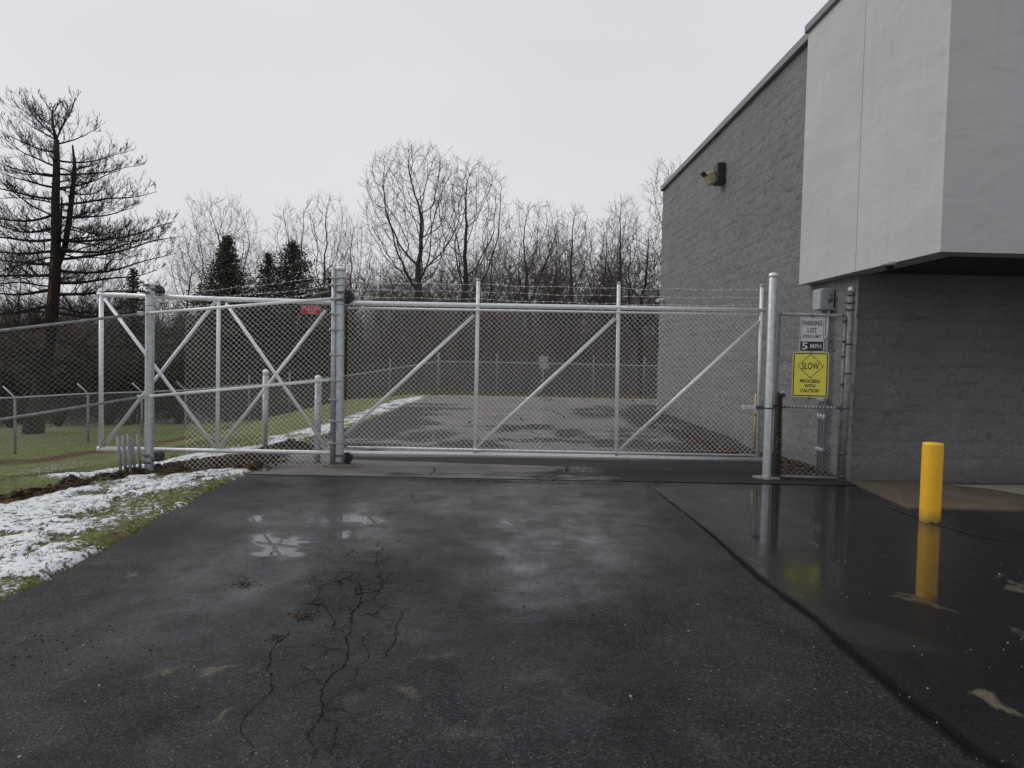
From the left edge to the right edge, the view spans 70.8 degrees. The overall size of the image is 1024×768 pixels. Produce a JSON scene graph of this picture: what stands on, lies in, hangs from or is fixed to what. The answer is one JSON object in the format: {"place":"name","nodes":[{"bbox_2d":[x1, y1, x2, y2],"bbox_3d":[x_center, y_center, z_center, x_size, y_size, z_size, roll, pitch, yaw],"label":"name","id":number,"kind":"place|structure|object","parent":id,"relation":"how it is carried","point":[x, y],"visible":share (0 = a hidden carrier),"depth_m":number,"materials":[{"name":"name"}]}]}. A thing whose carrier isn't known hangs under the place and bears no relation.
{"place":"outdoors","nodes":[
{"label":"outdoors","id":0,"kind":"place"},
{"bbox_2d":[0,330,657,607],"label":"ground","id":1,"kind":"structure","parent":0,"point":[15,561],"depth_m":9.28,"materials":[{"name":"green plant"}]},
{"bbox_2d":[0,240,47,422],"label":"bare tree","id":2,"kind":"object","parent":1,"relation":"on","point":[20,289],"visible":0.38,"depth_m":41.58,"materials":[{"name":"brown plant"}]},
{"bbox_2d":[0,369,51,427],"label":"shrub","id":3,"kind":"object","parent":1,"relation":"on","point":[12,391],"visible":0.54,"depth_m":36.13,"materials":[{"name":"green plant"}]},
{"bbox_2d":[16,356,97,426],"bbox_3d":[-23.179,0.490,36.716,3.811,3.960,3.946,1,2,-1],"label":"shrub","id":4,"kind":"object","parent":1,"relation":"on","point":[51,390],"visible":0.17,"depth_m":35.96,"materials":[{"name":"brown plant"}]},
{"bbox_2d":[58,474,84,483],"bbox_3d":[-5.897,1.283,9.681,0.366,0.151,0.281,2,3,25],"label":"soil heap","id":5,"kind":"object","parent":1,"relation":"on","point":[70,478],"visible":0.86,"depth_m":9.62,"materials":[{"name":"brown soil"}]},
{"bbox_2d":[0,86,186,433],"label":"dead conifer","id":6,"kind":"object","parent":1,"relation":"on","point":[57,252],"visible":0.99,"depth_m":27.02,"materials":[{"name":"brown plant"}]},
{"bbox_2d":[65,259,128,354],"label":"bare tree","id":7,"kind":"object","parent":1,"relation":"on","point":[102,286],"visible":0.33,"depth_m":45.55,"materials":[{"name":"brown plant"}]},
{"bbox_2d":[50,347,156,424],"bbox_3d":[-19.543,0.166,34.863,4.625,4.102,4.027,1,2,-1],"label":"shrub","id":8,"kind":"object","parent":1,"relation":"on","point":[109,380],"visible":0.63,"depth_m":34.33,"materials":[{"name":"brown plant"}]},
{"bbox_2d":[116,436,121,469],"bbox_3d":[-5.432,1.039,9.970,0.183,0.630,0.042,3,3,43],"label":"pipe stub","id":9,"kind":"object","parent":1,"relation":"on","point":[119,452],"visible":0.66,"depth_m":9.97,"materials":[{"name":"metal"}]},
{"bbox_2d":[121,435,126,471],"bbox_3d":[-5.275,1.027,9.809,0.046,0.657,0.181,-1,3,-44],"label":"pipe stub","id":10,"kind":"object","parent":1,"relation":"on","point":[124,451],"visible":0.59,"depth_m":9.80,"materials":[{"name":"metal"}]},
{"bbox_2d":[72,267,176,421],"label":"evergreen tree","id":11,"kind":"object","parent":1,"relation":"on","point":[131,283],"visible":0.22,"depth_m":41.36,"materials":[{"name":"green plant"}]},
{"bbox_2d":[108,467,145,478],"bbox_3d":[-5.171,1.207,9.831,0.668,0.172,0.490,1,2,-1],"label":"soil heap","id":12,"kind":"object","parent":1,"relation":"on","point":[136,470],"visible":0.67,"depth_m":9.74,"materials":[{"name":"brown soil"}]},
{"bbox_2d":[127,433,131,474],"bbox_3d":[-5.179,1.014,9.759,0.046,0.683,0.176,-1,3,-42],"label":"pipe stub","id":13,"kind":"object","parent":1,"relation":"on","point":[129,454],"visible":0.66,"depth_m":9.75,"materials":[{"name":"metal"}]},
{"bbox_2d":[131,437,135,467],"bbox_3d":[-5.162,1.044,9.830,0.185,0.629,0.040,3,3,42],"label":"pipe stub","id":14,"kind":"object","parent":1,"relation":"on","point":[133,452],"visible":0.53,"depth_m":9.83,"materials":[{"name":"metal"}]},
{"bbox_2d":[136,434,141,467],"bbox_3d":[-5.200,1.029,10.049,0.184,0.656,0.044,3,3,44],"label":"pipe stub","id":15,"kind":"object","parent":1,"relation":"on","point":[138,451],"visible":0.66,"depth_m":10.04,"materials":[{"name":"metal"}]},
{"bbox_2d":[0,454,290,499],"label":"dirt clods","id":16,"kind":"object","parent":1,"relation":"on","point":[182,467],"visible":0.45,"depth_m":9.80,"materials":[{"name":"brown soil"}]},
{"bbox_2d":[143,282,164,470],"bbox_3d":[-4.983,0.045,10.022,0.159,2.899,0.370,1,2,-1],"label":"gate post","id":17,"kind":"object","parent":1,"relation":"on","point":[152,289],"visible":0.89,"depth_m":9.87,"materials":[{"name":"metal"}]},
{"bbox_2d":[96,278,765,461],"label":"sliding gate","id":18,"kind":"structure","parent":17,"relation":"attached to","point":[477,305],"depth_m":10.16,"materials":[{"name":"metal"}]},
{"bbox_2d":[0,267,339,488],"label":"side fence","id":19,"kind":"object","parent":1,"relation":"on","point":[333,354],"visible":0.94,"depth_m":9.84,"materials":[{"name":"silver metal"}]},
{"bbox_2d":[301,305,320,314],"bbox_3d":[-2.752,-1.016,9.866,0.262,0.122,0.009,1,2,-4],"label":"fence sign","id":20,"kind":"object","parent":19,"relation":"attached to","point":[310,309],"visible":1,"depth_m":9.87,"materials":[{"name":"red metal"}]},
{"bbox_2d":[143,354,210,423],"bbox_3d":[-16.146,0.342,34.766,3.213,3.606,3.572,1,2,-1],"label":"shrub","id":21,"kind":"object","parent":1,"relation":"on","point":[189,370],"visible":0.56,"depth_m":34.08,"materials":[{"name":"brown plant"}]},
{"bbox_2d":[160,235,215,350],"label":"bare tree","id":22,"kind":"object","parent":1,"relation":"on","point":[189,286],"visible":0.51,"depth_m":59.02,"materials":[{"name":"brown plant"}]},
{"bbox_2d":[167,189,273,296],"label":"bare tree","id":23,"kind":"object","parent":1,"relation":"on","point":[217,233],"visible":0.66,"depth_m":46.09,"materials":[{"name":"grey plant"}]},
{"bbox_2d":[116,234,326,424],"bbox_3d":[-14.820,-2.656,38.250,10.927,10.520,10.852,1,2,-1],"label":"evergreen tree","id":24,"kind":"object","parent":1,"relation":"on","point":[228,275],"visible":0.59,"depth_m":36.91,"materials":[{"name":"green plant"}]},
{"bbox_2d":[210,453,285,465],"bbox_3d":[-3.738,1.060,10.255,1.115,0.196,0.502,1,2,-1],"label":"soil heap","id":25,"kind":"object","parent":1,"relation":"on","point":[224,462],"visible":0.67,"depth_m":10.18,"materials":[{"name":"brown soil"}]},
{"bbox_2d":[213,250,314,420],"bbox_3d":[-13.569,-2.488,39.728,6.825,9.756,7.308,1,2,-1],"label":"evergreen tree","id":26,"kind":"object","parent":1,"relation":"on","point":[267,266],"visible":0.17,"depth_m":39.38,"materials":[{"name":"green plant"}]},
{"bbox_2d":[239,239,288,311],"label":"bare tree","id":27,"kind":"object","parent":1,"relation":"on","point":[257,262],"visible":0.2,"depth_m":56.65,"materials":[{"name":"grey plant"}]},
{"bbox_2d":[262,369,268,446],"bbox_3d":[-4.066,0.519,11.867,0.104,1.530,0.104,1,2,-1],"label":"guard post","id":28,"kind":"object","parent":1,"relation":"on","point":[265,408],"visible":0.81,"depth_m":11.83,"materials":[{"name":"metal"}]},
{"bbox_2d":[264,199,303,411],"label":"bare tree","id":29,"kind":"object","parent":1,"relation":"on","point":[287,230],"visible":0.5,"depth_m":43.43,"materials":[{"name":"grey plant"}]},
{"bbox_2d":[195,238,379,419],"bbox_3d":[-11.603,-2.742,38.807,11.108,10.162,10.580,1,2,-1],"label":"evergreen tree","id":30,"kind":"object","parent":1,"relation":"on","point":[294,268],"visible":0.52,"depth_m":37.97,"materials":[{"name":"green plant"}]},
{"bbox_2d":[258,438,322,449],"bbox_3d":[-3.585,0.979,11.668,1.027,0.219,0.665,1,2,-1],"label":"soil heap","id":31,"kind":"object","parent":1,"relation":"on","point":[284,444],"visible":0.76,"depth_m":11.52,"materials":[{"name":"brown soil"}]},
{"bbox_2d":[314,375,321,461],"bbox_3d":[-2.782,0.598,10.309,0.104,1.455,0.104,1,2,-1],"label":"guard post","id":32,"kind":"object","parent":1,"relation":"on","point":[317,419],"visible":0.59,"depth_m":10.27,"materials":[{"name":"metal"}]},
{"bbox_2d":[290,190,360,362],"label":"bare tree","id":33,"kind":"object","parent":1,"relation":"on","point":[326,245],"visible":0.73,"depth_m":45.41,"materials":[{"name":"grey plant"}]},
{"bbox_2d":[0,352,657,455],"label":"boundary fence","id":34,"kind":"object","parent":1,"relation":"on","point":[141,411],"visible":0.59,"depth_m":27.87,"materials":[{"name":"metal"}]},
{"bbox_2d":[0,282,659,427],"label":"brush thicket","id":35,"kind":"object","parent":1,"relation":"on","point":[544,347],"visible":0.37,"depth_m":39.55,"materials":[{"name":"brown plant"}]},
{"bbox_2d":[0,210,660,374],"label":"distant woods","id":36,"kind":"object","parent":1,"relation":"on","point":[558,299],"visible":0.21,"depth_m":59.78,"materials":[{"name":"brown plant"}]},
{"bbox_2d":[274,268,388,408],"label":"evergreen tree","id":37,"kind":"object","parent":1,"relation":"on","point":[329,273],"visible":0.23,"depth_m":40.55,"materials":[{"name":"green plant"}]},
{"bbox_2d":[329,215,378,354],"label":"bare tree","id":38,"kind":"object","parent":1,"relation":"on","point":[350,287],"visible":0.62,"depth_m":54.69,"materials":[{"name":"brown plant"}]},
{"bbox_2d":[363,256,399,372],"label":"bare tree","id":39,"kind":"object","parent":1,"relation":"on","point":[380,279],"visible":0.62,"depth_m":57.35,"materials":[{"name":"brown plant"}]},
{"bbox_2d":[356,139,472,390],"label":"bare tree","id":40,"kind":"object","parent":1,"relation":"on","point":[418,264],"visible":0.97,"depth_m":40.43,"materials":[{"name":"brown plant"}]},
{"bbox_2d":[0,397,833,639],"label":"fallen leaves","id":41,"kind":"object","parent":1,"relation":"on","point":[708,445],"visible":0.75,"depth_m":9.40,"materials":[{"name":"brown plant"}]},
{"bbox_2d":[424,151,516,390],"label":"bare tree","id":42,"kind":"object","parent":1,"relation":"on","point":[464,295],"visible":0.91,"depth_m":42.50,"materials":[{"name":"brown plant"}]},
{"bbox_2d":[469,233,519,367],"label":"bare tree","id":43,"kind":"object","parent":1,"relation":"on","point":[490,296],"visible":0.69,"depth_m":55.55,"materials":[{"name":"brown plant"}]},
{"bbox_2d":[491,198,566,390],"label":"bare tree","id":44,"kind":"object","parent":1,"relation":"on","point":[526,279],"visible":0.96,"depth_m":45.75,"materials":[{"name":"grey plant"}]},
{"bbox_2d":[539,356,548,394],"bbox_3d":[1.417,-0.176,32.628,0.461,2.178,0.090,1,2,-1],"label":"lot sign","id":45,"kind":"object","parent":1,"relation":"on","point":[542,365],"visible":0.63,"depth_m":32.56,"materials":[{"name":"metal"}]},
{"bbox_2d":[528,221,577,355],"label":"bare tree","id":46,"kind":"object","parent":1,"relation":"on","point":[545,257],"visible":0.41,"depth_m":61.69,"materials":[{"name":"grey plant"}]},
{"bbox_2d":[545,203,599,377],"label":"bare tree","id":47,"kind":"object","parent":1,"relation":"on","point":[571,287],"visible":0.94,"depth_m":49.76,"materials":[{"name":"grey plant"}]},
{"bbox_2d":[572,217,630,379],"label":"bare tree","id":48,"kind":"object","parent":1,"relation":"on","point":[603,297],"visible":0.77,"depth_m":51.74,"materials":[{"name":"grey plant"}]},
{"bbox_2d":[598,190,642,361],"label":"bare tree","id":49,"kind":"object","parent":1,"relation":"on","point":[623,228],"visible":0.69,"depth_m":57.56,"materials":[{"name":"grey plant"}]},
{"bbox_2d":[593,208,661,396],"bbox_3d":[6.216,-3.775,35.739,4.640,10.020,4.767,1,2,-1],"label":"bare tree","id":50,"kind":"object","parent":1,"relation":"on","point":[639,370],"visible":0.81,"depth_m":35.96,"materials":[{"name":"brown plant"}]},
{"bbox_2d":[637,155,680,243],"bbox_3d":[7.867,-5.191,36.855,2.828,13.084,2.597,3,3,38],"label":"bare tree","id":51,"kind":"object","parent":1,"relation":"on","point":[666,178],"visible":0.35,"depth_m":36.66,"materials":[{"name":"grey plant"}]},
{"bbox_2d":[656,0,1023,482],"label":"commercial building","id":52,"kind":"structure","parent":1,"relation":"on","point":[855,143],"depth_m":9.65,"materials":[{"name":"grey"}]},
{"bbox_2d":[700,162,725,185],"bbox_3d":[4.360,-4.550,15.628,0.484,0.452,0.340,1,2,-1],"label":"wall light","id":53,"kind":"object","parent":52,"relation":"attached to","point":[716,176],"visible":1,"depth_m":15.54,"materials":[{"name":"black"}]},
{"bbox_2d":[815,310,829,471],"bbox_3d":[4.494,0.101,10.424,0.062,2.350,0.240,1,2,-1],"label":"conduit run","id":54,"kind":"object","parent":52,"relation":"attached to","point":[820,443],"visible":0.62,"depth_m":10.38,"materials":[{"name":"grey metal"}]},
{"bbox_2d":[812,288,834,310],"bbox_3d":[4.485,-1.213,10.335,0.203,0.300,0.330,1,2,-1],"label":"electrical box","id":55,"kind":"object","parent":52,"relation":"attached to","point":[820,296],"visible":0.83,"depth_m":10.24,"materials":[{"name":"grey paint"}]},
{"bbox_2d":[882,261,897,270],"bbox_3d":[4.439,-1.384,8.464,0.168,0.100,0.168,1,2,-1],"label":"dome camera","id":56,"kind":"object","parent":52,"relation":"attached to","point":[889,265],"visible":0.99,"depth_m":8.42,"materials":[{"name":"grey plastic"}]},
{"bbox_2d":[838,286,855,482],"bbox_3d":[4.404,0.063,9.505,0.152,2.696,0.098,1,2,-1],"label":"fence post","id":57,"kind":"object","parent":1,"relation":"on","point":[850,302],"visible":0.98,"depth_m":9.47,"materials":[{"name":"metal"}]},
{"bbox_2d":[846,480,1023,510],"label":"concrete walk","id":58,"kind":"structure","parent":1,"relation":"on","point":[996,496],"depth_m":8.78,"materials":[{"name":"grey concrete"}]},
{"bbox_2d":[0,0,828,343],"label":"sky","id":59,"kind":"structure","parent":0,"point":[268,103],"materials":[{"name":"white"}]},
{"bbox_2d":[0,474,1023,767],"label":"driveway","id":60,"kind":"structure","parent":0,"point":[642,556],"depth_m":4.15,"materials":[{"name":"black asphalt"}]},
{"bbox_2d":[2,485,1023,766],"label":"loose grit","id":61,"kind":"object","parent":60,"relation":"on","point":[360,687],"visible":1,"depth_m":3.72,"materials":[{"name":"grey gravel"}]},
{"bbox_2d":[919,442,943,522],"bbox_3d":[4.263,1.003,7.320,0.196,0.828,0.196,1,2,-1],"label":"bollard","id":62,"kind":"object","parent":60,"relation":"on","point":[931,478],"visible":0.97,"depth_m":7.24,"materials":[{"name":"yellow plastic"}]},
{"bbox_2d":[380,389,656,398],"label":"grass","id":63,"kind":"structure","parent":0,"point":[518,394],"depth_m":28.44,"materials":[{"name":"green plant"}]},
{"bbox_2d":[248,395,854,484],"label":"back lot pavement","id":64,"kind":"structure","parent":0,"point":[571,469],"depth_m":12.65,"materials":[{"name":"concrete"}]},
{"bbox_2d":[323,464,357,467],"bbox_3d":[-2.361,1.150,9.918,0.550,0.060,0.232,1,2,-1],"label":"post footing","id":65,"kind":"object","parent":64,"relation":"on","point":[340,466],"visible":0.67,"depth_m":9.89,"materials":[{"name":"concrete"}]},
{"bbox_2d":[334,266,354,463],"bbox_3d":[-2.358,-0.123,10.091,0.243,3.015,0.292,1,2,-1],"label":"gate post","id":66,"kind":"object","parent":64,"relation":"on","point":[344,297],"visible":0.9,"depth_m":9.98,"materials":[{"name":"metal"}]},
{"bbox_2d":[753,393,756,448],"bbox_3d":[4.382,0.696,12.982,0.050,1.050,0.050,1,2,-1],"label":"marker rod","id":67,"kind":"object","parent":64,"relation":"on","point":[754,434],"visible":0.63,"depth_m":12.97,"materials":[{"name":"yellow paint"}]},
{"bbox_2d":[753,475,779,479],"bbox_3d":[3.436,1.282,9.756,0.348,0.058,0.289,1,2,-9],"label":"post footing","id":68,"kind":"object","parent":64,"relation":"on","point":[762,477],"visible":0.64,"depth_m":9.68,"materials":[{"name":"concrete"}]},
{"bbox_2d":[762,273,777,476],"bbox_3d":[3.477,0.019,9.719,0.120,3.026,0.119,0,3,-23],"label":"gate post","id":69,"kind":"object","parent":68,"relation":"on","point":[770,373],"visible":0.87,"depth_m":9.67,"materials":[{"name":"metal"}]},
{"bbox_2d":[772,313,846,478],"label":"walk gate","id":70,"kind":"structure","parent":69,"relation":"attached to","point":[840,407],"depth_m":9.61,"materials":[{"name":"metal"}]},
{"bbox_2d":[775,391,782,475],"bbox_3d":[3.592,0.672,9.679,0.088,1.147,0.081,1,2,-1],"label":"hanging chain","id":71,"kind":"object","parent":70,"relation":"hanging from","point":[779,432],"visible":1,"depth_m":9.67,"materials":[{"name":"grey metal"}]},
{"bbox_2d":[791,352,829,398],"bbox_3d":[3.967,-0.130,9.580,0.457,0.661,0.012,2,2,15],"label":"slow sign","id":72,"kind":"object","parent":70,"relation":"attached to","point":[810,374],"visible":1,"depth_m":9.58,"materials":[{"name":"yellow metal"}]},
{"bbox_2d":[799,315,824,351],"bbox_3d":[3.983,-0.664,9.557,0.305,0.513,0.012,2,2,15],"label":"speed limit sign","id":73,"kind":"object","parent":70,"relation":"attached to","point":[812,329],"visible":1,"depth_m":9.56,"materials":[{"name":"grey metal"}]},
{"bbox_2d":[779,291,848,310],"bbox_3d":[3.956,-1.106,9.515,0.933,0.281,0.024,2,2,13],"label":"barbed wire","id":74,"kind":"object","parent":69,"relation":"attached to","point":[821,302],"visible":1,"depth_m":9.49,"materials":[{"name":"grey metal"}]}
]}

